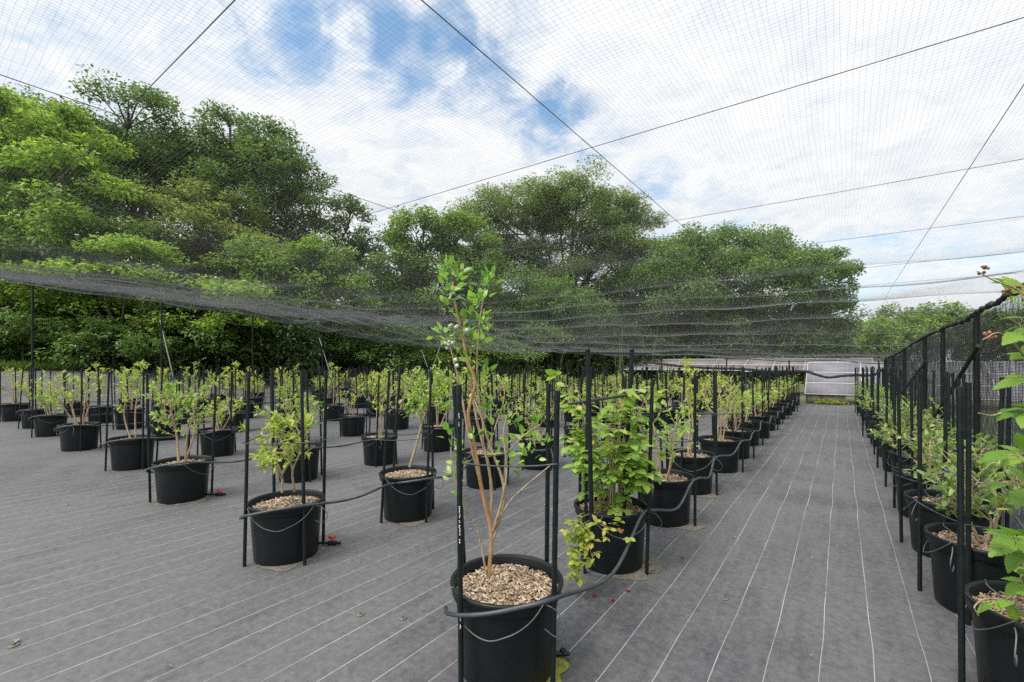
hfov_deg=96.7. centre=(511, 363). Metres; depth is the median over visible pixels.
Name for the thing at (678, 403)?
potted bush
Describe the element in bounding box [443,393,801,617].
irrigation hose
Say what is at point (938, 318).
tree
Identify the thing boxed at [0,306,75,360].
tree
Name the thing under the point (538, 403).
potted bush
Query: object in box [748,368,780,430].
potted bush
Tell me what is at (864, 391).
potted bush
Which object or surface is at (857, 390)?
potted bush
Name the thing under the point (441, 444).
potted bush
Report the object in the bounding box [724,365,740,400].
potted bush
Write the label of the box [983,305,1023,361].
tree
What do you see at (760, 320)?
support wire
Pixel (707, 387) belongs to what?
potted bush
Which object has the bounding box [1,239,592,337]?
support wire
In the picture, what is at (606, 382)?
potted bush
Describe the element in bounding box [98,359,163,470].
potted bush
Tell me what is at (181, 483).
potted bush
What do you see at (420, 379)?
potted bush
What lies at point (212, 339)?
tree
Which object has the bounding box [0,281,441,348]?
net hem
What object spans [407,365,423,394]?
potted bush
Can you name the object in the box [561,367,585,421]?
potted bush
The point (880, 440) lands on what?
potted bush
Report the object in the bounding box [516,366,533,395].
potted bush
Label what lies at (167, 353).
brace pole
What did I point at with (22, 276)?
bird net
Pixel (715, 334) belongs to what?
support wire
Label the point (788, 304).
support wire
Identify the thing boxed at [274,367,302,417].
potted bush
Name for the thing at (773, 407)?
potted bush
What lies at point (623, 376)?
potted bush
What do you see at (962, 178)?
support wire
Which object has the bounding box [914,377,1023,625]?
potted bush
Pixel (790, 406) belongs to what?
potted bush
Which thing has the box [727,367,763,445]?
potted bush
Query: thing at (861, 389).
potted bush
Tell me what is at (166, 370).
potted bush
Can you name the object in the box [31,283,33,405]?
net pole
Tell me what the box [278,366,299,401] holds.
potted bush
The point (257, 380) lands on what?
potted bush
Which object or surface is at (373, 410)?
potted bush
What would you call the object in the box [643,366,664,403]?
potted bush
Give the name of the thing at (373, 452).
potted bush
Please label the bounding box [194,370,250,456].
potted bush
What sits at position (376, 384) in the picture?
potted bush
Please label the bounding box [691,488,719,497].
sand patch
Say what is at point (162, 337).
net pole
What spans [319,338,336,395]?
brace pole
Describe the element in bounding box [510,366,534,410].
potted bush
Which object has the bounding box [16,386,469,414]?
irrigation hose
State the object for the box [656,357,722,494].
potted bush
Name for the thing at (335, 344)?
tree
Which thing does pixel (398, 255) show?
tree
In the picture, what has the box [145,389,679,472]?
irrigation hose
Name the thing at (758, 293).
support wire
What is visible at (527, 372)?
potted bush
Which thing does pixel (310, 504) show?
irrigation hose
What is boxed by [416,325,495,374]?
tree
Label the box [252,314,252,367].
net pole
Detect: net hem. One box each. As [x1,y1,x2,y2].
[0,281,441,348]
[448,348,932,363]
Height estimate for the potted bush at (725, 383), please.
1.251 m
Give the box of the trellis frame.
[564,347,650,521]
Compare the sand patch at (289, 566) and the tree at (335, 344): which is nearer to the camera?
the sand patch at (289, 566)
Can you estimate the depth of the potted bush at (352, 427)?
8.14 m
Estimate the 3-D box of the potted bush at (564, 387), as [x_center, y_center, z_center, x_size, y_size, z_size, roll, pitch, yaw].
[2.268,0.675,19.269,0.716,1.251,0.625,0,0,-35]
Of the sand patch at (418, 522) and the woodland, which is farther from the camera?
the woodland
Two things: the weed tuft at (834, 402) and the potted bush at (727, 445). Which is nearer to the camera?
the potted bush at (727, 445)
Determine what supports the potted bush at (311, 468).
on the ground cloth
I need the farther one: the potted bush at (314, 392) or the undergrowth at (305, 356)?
the undergrowth at (305, 356)
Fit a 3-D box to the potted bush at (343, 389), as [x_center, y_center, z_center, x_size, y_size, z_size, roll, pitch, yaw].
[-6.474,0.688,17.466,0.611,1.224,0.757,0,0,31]
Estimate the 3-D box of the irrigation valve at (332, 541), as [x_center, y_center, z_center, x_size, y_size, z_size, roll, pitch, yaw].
[-1.344,1.267,3.264,0.230,0.065,0.032,0,0,0]
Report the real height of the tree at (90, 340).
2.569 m
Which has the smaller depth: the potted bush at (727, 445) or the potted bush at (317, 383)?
the potted bush at (727, 445)
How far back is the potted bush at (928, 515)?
3.07 m
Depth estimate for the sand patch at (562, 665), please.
1.94 m
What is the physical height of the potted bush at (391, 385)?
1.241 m
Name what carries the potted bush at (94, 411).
on the ground cloth
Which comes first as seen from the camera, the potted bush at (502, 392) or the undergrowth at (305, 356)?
the potted bush at (502, 392)
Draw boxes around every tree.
[0,85,163,360]
[0,232,272,369]
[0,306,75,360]
[0,322,44,361]
[2,64,242,305]
[4,285,113,352]
[26,312,137,369]
[66,170,293,343]
[104,330,202,372]
[133,288,215,370]
[137,98,315,280]
[139,307,264,373]
[198,229,383,377]
[213,312,321,369]
[219,147,389,360]
[291,309,380,370]
[349,203,513,371]
[350,314,438,383]
[409,257,617,367]
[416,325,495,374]
[445,153,677,379]
[479,322,574,377]
[568,255,691,358]
[630,219,870,379]
[854,301,961,355]
[854,315,908,361]
[902,296,975,361]
[919,304,1008,361]
[947,308,1023,361]
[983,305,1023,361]
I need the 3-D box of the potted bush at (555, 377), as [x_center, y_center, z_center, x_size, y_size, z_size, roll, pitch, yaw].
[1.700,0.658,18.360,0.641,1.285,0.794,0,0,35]
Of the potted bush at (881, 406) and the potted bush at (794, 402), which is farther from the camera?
the potted bush at (794, 402)
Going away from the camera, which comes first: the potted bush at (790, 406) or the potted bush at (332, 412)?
the potted bush at (332, 412)
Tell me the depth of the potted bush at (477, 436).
7.58 m
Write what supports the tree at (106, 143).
on the ground at (849, 399)
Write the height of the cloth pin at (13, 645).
0.011 m
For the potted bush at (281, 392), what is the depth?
7.29 m
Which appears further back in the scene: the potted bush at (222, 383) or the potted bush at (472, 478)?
the potted bush at (222, 383)
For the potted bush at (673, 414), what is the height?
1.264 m
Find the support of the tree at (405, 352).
on the ground at (849, 399)
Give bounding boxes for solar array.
[624,359,751,389]
[740,358,874,394]
[804,362,1022,402]
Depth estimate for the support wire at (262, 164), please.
2.40 m
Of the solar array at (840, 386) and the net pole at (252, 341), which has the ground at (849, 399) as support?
the solar array at (840, 386)
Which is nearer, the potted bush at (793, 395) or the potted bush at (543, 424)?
the potted bush at (543, 424)
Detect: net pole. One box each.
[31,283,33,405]
[161,301,162,396]
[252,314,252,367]
[322,330,322,364]
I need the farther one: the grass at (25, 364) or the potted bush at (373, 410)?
the grass at (25, 364)
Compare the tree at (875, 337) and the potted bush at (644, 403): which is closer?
the potted bush at (644, 403)
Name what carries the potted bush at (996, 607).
on the ground cloth
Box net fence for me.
[878,283,1023,529]
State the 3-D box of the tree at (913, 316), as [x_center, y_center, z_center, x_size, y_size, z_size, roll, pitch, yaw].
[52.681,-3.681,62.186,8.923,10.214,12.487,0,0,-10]
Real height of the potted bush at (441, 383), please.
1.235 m
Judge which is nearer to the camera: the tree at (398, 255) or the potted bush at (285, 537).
the potted bush at (285, 537)
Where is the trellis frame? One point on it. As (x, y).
(588, 352)
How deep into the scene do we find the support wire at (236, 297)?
8.68 m
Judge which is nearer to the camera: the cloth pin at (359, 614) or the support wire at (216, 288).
the cloth pin at (359, 614)
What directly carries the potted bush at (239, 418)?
on the ground cloth
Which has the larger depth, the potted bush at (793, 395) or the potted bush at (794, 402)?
the potted bush at (793, 395)
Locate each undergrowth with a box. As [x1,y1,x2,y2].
[0,286,321,387]
[628,313,882,383]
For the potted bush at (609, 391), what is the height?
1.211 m
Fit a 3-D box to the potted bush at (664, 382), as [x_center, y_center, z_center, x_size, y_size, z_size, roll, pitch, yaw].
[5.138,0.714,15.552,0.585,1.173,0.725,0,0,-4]
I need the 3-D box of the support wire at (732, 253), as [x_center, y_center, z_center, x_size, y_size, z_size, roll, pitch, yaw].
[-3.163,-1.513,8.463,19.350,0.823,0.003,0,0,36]
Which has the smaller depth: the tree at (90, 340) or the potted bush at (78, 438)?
the potted bush at (78, 438)
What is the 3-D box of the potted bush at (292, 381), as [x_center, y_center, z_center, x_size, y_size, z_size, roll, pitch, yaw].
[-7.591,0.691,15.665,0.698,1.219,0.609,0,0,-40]
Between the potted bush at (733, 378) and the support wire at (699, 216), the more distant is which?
the potted bush at (733, 378)
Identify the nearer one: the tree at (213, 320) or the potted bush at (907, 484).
the potted bush at (907, 484)
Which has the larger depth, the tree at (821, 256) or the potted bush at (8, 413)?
the tree at (821, 256)
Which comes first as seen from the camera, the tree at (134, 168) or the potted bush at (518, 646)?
the potted bush at (518, 646)
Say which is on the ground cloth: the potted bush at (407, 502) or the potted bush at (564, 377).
the potted bush at (564, 377)
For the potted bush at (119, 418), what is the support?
on the ground cloth
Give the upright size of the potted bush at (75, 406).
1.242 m
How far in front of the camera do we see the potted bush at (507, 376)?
19.75 m
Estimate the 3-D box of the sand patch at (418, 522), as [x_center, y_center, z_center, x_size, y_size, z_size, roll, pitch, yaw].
[-0.852,1.294,3.891,0.464,0.005,0.418,0,0,36]
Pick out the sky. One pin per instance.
(528, 22)
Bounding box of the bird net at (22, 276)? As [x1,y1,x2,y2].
[0,0,1023,362]
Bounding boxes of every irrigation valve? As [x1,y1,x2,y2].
[207,489,225,495]
[319,535,340,544]
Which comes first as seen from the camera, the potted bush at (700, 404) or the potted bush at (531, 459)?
the potted bush at (531, 459)
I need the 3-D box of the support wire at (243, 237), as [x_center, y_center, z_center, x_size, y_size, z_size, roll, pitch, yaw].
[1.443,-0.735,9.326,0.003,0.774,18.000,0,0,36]
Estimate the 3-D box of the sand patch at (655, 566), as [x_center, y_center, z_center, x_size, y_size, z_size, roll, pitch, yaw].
[0.751,1.294,2.928,0.421,0.005,0.410,0,0,8]
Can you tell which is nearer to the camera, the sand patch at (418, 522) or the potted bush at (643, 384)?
the sand patch at (418, 522)
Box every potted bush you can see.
[0,366,37,421]
[14,369,57,428]
[29,368,77,437]
[35,367,105,451]
[55,366,95,416]
[80,362,115,422]
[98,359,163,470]
[109,367,147,429]
[117,363,140,407]
[141,374,218,504]
[145,370,187,440]
[153,367,174,415]
[157,367,187,407]
[177,362,204,423]
[194,364,221,414]
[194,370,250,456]
[205,365,227,404]
[211,360,249,431]
[221,366,255,418]
[237,367,265,410]
[238,368,327,566]
[250,368,264,403]
[254,371,328,482]
[269,368,315,445]
[273,364,299,409]
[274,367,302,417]
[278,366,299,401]
[283,366,298,393]
[310,365,329,398]
[311,368,332,404]
[318,367,335,409]
[319,362,346,420]
[334,366,348,397]
[338,368,367,436]
[348,366,362,401]
[350,366,367,407]
[359,365,370,395]
[360,369,400,466]
[363,367,386,416]
[368,365,385,399]
[375,357,462,522]
[380,366,400,404]
[381,366,418,429]
[394,366,418,412]
[396,366,410,397]
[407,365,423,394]
[415,366,427,396]
[418,365,455,451]
[418,366,451,422]
[426,254,575,681]
[428,367,452,403]
[453,365,469,401]
[458,369,482,418]
[462,367,513,490]
[467,365,500,442]
[475,366,488,403]
[488,367,510,414]
[497,366,510,398]
[497,367,539,433]
[502,367,515,392]
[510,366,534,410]
[514,372,566,470]
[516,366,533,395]
[519,365,528,388]
[526,368,560,427]
[530,366,541,397]
[535,367,551,407]
[545,364,560,390]
[545,369,669,586]
[551,365,567,403]
[558,365,571,391]
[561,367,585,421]
[563,367,601,445]
[568,367,585,400]
[581,365,598,397]
[583,367,601,416]
[596,367,613,397]
[597,367,638,443]
[600,366,623,413]
[608,365,620,394]
[616,367,646,435]
[617,366,638,409]
[622,371,698,527]
[634,366,648,406]
[639,367,672,428]
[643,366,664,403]
[653,367,669,400]
[655,365,681,423]
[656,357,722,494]
[663,365,680,399]
[672,368,691,418]
[690,369,710,414]
[691,365,716,410]
[696,369,748,473]
[700,365,726,407]
[701,369,761,458]
[714,365,734,403]
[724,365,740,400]
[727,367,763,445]
[742,366,783,438]
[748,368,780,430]
[755,367,784,424]
[757,367,792,418]
[767,365,795,415]
[776,366,798,411]
[777,365,798,408]
[782,366,801,405]
[850,367,889,416]
[852,366,881,408]
[852,367,885,419]
[853,369,909,437]
[855,367,880,412]
[855,369,916,446]
[856,366,893,409]
[861,368,896,428]
[864,367,931,457]
[866,372,972,486]
[866,373,1005,517]
[875,370,934,472]
[881,371,1023,557]
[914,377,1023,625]
[956,265,1023,681]
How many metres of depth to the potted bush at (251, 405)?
10.88 m
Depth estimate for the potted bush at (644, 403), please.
13.63 m
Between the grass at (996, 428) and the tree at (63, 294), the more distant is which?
the tree at (63, 294)
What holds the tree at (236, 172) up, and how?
on the ground at (849, 399)
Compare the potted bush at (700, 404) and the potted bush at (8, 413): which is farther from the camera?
the potted bush at (700, 404)
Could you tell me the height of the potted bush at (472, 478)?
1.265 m
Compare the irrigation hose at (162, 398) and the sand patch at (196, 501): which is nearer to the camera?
the sand patch at (196, 501)
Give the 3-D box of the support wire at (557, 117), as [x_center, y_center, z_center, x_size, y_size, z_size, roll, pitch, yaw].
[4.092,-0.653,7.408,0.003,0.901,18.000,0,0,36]
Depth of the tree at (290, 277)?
22.40 m
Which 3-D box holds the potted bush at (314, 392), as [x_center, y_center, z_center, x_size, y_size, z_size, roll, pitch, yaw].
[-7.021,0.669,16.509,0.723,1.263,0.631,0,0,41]
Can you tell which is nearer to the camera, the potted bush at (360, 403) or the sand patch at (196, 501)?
the sand patch at (196, 501)
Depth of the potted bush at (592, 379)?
15.98 m
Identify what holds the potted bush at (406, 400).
on the ground cloth
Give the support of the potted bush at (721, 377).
on the ground cloth
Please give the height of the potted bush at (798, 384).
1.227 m
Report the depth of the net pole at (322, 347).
18.60 m
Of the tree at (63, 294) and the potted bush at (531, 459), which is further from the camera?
the tree at (63, 294)
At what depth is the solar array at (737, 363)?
25.04 m
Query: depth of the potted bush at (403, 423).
9.03 m
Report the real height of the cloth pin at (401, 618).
0.011 m
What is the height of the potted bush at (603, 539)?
1.267 m
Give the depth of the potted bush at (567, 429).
6.49 m
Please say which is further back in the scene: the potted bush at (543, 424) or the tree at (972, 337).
the tree at (972, 337)
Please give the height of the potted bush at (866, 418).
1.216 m
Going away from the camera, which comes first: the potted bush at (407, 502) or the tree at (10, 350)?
the potted bush at (407, 502)
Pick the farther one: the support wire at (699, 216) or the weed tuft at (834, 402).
the weed tuft at (834, 402)
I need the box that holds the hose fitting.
[556,647,569,656]
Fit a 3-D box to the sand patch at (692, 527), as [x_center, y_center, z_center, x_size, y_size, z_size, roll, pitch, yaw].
[1.371,1.294,3.756,0.451,0.005,0.411,0,0,36]
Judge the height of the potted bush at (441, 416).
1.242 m
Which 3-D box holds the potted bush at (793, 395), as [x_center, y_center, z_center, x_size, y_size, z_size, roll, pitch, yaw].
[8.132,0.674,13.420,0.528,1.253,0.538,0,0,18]
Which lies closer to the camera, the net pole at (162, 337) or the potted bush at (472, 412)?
the potted bush at (472, 412)
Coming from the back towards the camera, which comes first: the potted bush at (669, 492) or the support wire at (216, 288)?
the support wire at (216, 288)
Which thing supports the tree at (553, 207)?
on the ground at (849, 399)
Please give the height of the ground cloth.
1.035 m
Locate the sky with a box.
[0,0,1023,362]
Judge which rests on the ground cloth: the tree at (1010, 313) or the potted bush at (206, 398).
the potted bush at (206, 398)
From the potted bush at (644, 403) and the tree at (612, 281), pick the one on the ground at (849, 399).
the tree at (612, 281)
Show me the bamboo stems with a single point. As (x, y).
(503, 358)
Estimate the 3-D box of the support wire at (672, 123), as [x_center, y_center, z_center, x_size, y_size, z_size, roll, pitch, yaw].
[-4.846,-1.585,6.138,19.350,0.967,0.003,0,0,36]
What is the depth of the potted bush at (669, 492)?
3.62 m
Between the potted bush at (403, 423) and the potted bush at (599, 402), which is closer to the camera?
the potted bush at (403, 423)
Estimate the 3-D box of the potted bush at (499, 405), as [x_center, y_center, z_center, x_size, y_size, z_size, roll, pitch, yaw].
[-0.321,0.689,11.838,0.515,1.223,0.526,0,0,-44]
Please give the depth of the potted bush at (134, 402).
12.10 m
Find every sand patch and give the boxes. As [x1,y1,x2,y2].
[153,496,207,505]
[252,546,324,571]
[383,511,437,525]
[546,656,570,681]
[612,556,662,580]
[672,516,705,530]
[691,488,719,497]
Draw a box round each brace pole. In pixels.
[159,319,177,391]
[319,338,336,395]
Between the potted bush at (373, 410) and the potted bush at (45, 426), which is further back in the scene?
the potted bush at (373, 410)
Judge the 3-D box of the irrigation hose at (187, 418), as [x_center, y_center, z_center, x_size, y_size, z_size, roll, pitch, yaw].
[-2.184,0.969,12.899,0.498,0.149,15.394,0,0,36]
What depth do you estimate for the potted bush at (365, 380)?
18.06 m
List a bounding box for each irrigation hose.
[0,383,456,405]
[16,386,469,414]
[28,389,467,420]
[54,386,565,432]
[102,387,620,446]
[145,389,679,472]
[239,394,727,519]
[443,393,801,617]
[909,422,1023,529]
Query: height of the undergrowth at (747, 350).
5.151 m
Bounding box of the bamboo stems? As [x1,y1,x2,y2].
[325,323,657,386]
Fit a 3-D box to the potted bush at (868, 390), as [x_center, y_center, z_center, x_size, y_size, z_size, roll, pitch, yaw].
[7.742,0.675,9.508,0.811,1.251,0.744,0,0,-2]
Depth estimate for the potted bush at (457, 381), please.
13.91 m
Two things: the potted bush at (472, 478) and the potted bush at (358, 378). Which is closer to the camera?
the potted bush at (472, 478)
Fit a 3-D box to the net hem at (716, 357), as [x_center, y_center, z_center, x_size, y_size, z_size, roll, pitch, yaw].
[4.179,-0.395,18.604,19.352,0.819,0.036,0,0,36]
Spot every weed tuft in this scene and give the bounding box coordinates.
[813,398,828,404]
[822,398,838,404]
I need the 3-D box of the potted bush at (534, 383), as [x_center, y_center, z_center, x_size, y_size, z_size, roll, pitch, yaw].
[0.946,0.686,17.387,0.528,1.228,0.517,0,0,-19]
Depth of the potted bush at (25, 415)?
9.10 m
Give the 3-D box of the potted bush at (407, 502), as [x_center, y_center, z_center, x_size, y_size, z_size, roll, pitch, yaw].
[-0.781,0.619,3.936,0.698,1.364,0.590,0,0,5]
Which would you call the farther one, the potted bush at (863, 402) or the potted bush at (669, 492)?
the potted bush at (863, 402)
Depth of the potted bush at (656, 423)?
9.10 m
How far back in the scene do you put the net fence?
4.07 m
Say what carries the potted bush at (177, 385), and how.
on the ground cloth
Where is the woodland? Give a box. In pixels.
[0,234,876,378]
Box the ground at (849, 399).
[4,367,1017,419]
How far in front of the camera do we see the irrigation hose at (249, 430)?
6.28 m
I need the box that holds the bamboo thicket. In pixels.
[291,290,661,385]
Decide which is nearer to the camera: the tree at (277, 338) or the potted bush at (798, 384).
the potted bush at (798, 384)
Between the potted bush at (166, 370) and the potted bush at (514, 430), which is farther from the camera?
the potted bush at (166, 370)
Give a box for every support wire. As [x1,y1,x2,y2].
[0,0,235,239]
[0,74,740,353]
[0,261,564,344]
[1,186,684,351]
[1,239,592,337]
[2,268,539,347]
[24,17,1023,283]
[99,159,1021,293]
[159,216,1022,301]
[260,252,1019,309]
[304,273,1014,315]
[330,290,1012,319]
[344,310,997,328]
[377,329,933,335]
[421,0,791,341]
[871,84,1023,343]
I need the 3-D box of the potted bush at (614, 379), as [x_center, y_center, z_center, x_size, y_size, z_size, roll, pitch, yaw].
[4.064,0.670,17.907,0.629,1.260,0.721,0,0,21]
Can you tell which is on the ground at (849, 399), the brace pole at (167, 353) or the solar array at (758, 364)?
the solar array at (758, 364)
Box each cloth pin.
[7,642,19,647]
[356,612,364,616]
[399,616,406,620]
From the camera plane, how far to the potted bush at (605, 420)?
7.37 m
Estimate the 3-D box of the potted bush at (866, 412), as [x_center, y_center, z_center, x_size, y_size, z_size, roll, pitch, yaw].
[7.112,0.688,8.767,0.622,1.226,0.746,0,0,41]
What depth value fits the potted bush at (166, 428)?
7.73 m
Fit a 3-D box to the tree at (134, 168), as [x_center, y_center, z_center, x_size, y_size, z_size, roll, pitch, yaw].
[-23.462,-7.765,28.055,13.325,16.244,10.850,0,0,-21]
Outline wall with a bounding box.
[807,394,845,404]
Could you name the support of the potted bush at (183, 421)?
on the ground cloth
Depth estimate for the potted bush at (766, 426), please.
7.90 m
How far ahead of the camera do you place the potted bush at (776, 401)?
10.67 m
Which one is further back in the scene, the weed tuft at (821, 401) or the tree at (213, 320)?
the tree at (213, 320)
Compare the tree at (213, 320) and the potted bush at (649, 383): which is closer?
the potted bush at (649, 383)
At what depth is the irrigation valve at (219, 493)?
4.47 m
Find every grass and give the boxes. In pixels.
[0,358,421,370]
[937,409,1023,464]
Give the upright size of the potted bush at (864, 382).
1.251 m
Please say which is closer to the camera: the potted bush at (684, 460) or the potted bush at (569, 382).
the potted bush at (684, 460)
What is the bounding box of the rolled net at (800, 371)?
[641,361,881,378]
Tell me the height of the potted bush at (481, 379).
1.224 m
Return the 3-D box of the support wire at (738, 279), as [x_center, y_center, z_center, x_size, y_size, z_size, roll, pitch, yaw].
[-2.225,-1.483,9.759,19.350,0.764,0.003,0,0,36]
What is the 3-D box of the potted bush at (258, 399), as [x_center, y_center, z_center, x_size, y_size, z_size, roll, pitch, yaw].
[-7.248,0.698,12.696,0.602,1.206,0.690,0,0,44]
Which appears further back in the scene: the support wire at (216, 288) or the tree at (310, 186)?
the tree at (310, 186)
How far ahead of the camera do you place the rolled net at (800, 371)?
15.05 m
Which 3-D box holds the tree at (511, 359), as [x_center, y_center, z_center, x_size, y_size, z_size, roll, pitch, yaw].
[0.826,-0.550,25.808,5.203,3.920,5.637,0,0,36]
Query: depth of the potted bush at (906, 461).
4.67 m
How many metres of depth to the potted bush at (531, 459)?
5.58 m
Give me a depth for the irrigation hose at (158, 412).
8.89 m
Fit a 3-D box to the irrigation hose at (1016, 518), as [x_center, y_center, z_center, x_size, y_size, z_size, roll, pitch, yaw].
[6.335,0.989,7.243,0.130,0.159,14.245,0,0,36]
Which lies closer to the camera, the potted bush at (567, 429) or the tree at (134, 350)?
the potted bush at (567, 429)
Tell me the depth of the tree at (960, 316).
61.20 m
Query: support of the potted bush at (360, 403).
on the ground cloth
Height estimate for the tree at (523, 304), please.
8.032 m
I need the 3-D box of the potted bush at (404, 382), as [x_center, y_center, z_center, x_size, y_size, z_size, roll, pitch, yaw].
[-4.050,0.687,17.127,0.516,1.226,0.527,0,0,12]
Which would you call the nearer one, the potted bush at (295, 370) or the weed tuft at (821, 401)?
the potted bush at (295, 370)
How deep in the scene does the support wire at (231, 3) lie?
1.86 m
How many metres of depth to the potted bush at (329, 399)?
12.62 m
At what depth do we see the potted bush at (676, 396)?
16.27 m
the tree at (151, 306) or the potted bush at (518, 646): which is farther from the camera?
the tree at (151, 306)
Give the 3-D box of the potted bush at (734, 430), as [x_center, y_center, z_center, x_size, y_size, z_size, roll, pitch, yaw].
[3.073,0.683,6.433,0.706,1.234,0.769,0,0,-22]
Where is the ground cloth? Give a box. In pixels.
[0,368,1023,681]
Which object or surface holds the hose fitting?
on the ground cloth
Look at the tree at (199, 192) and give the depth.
23.63 m

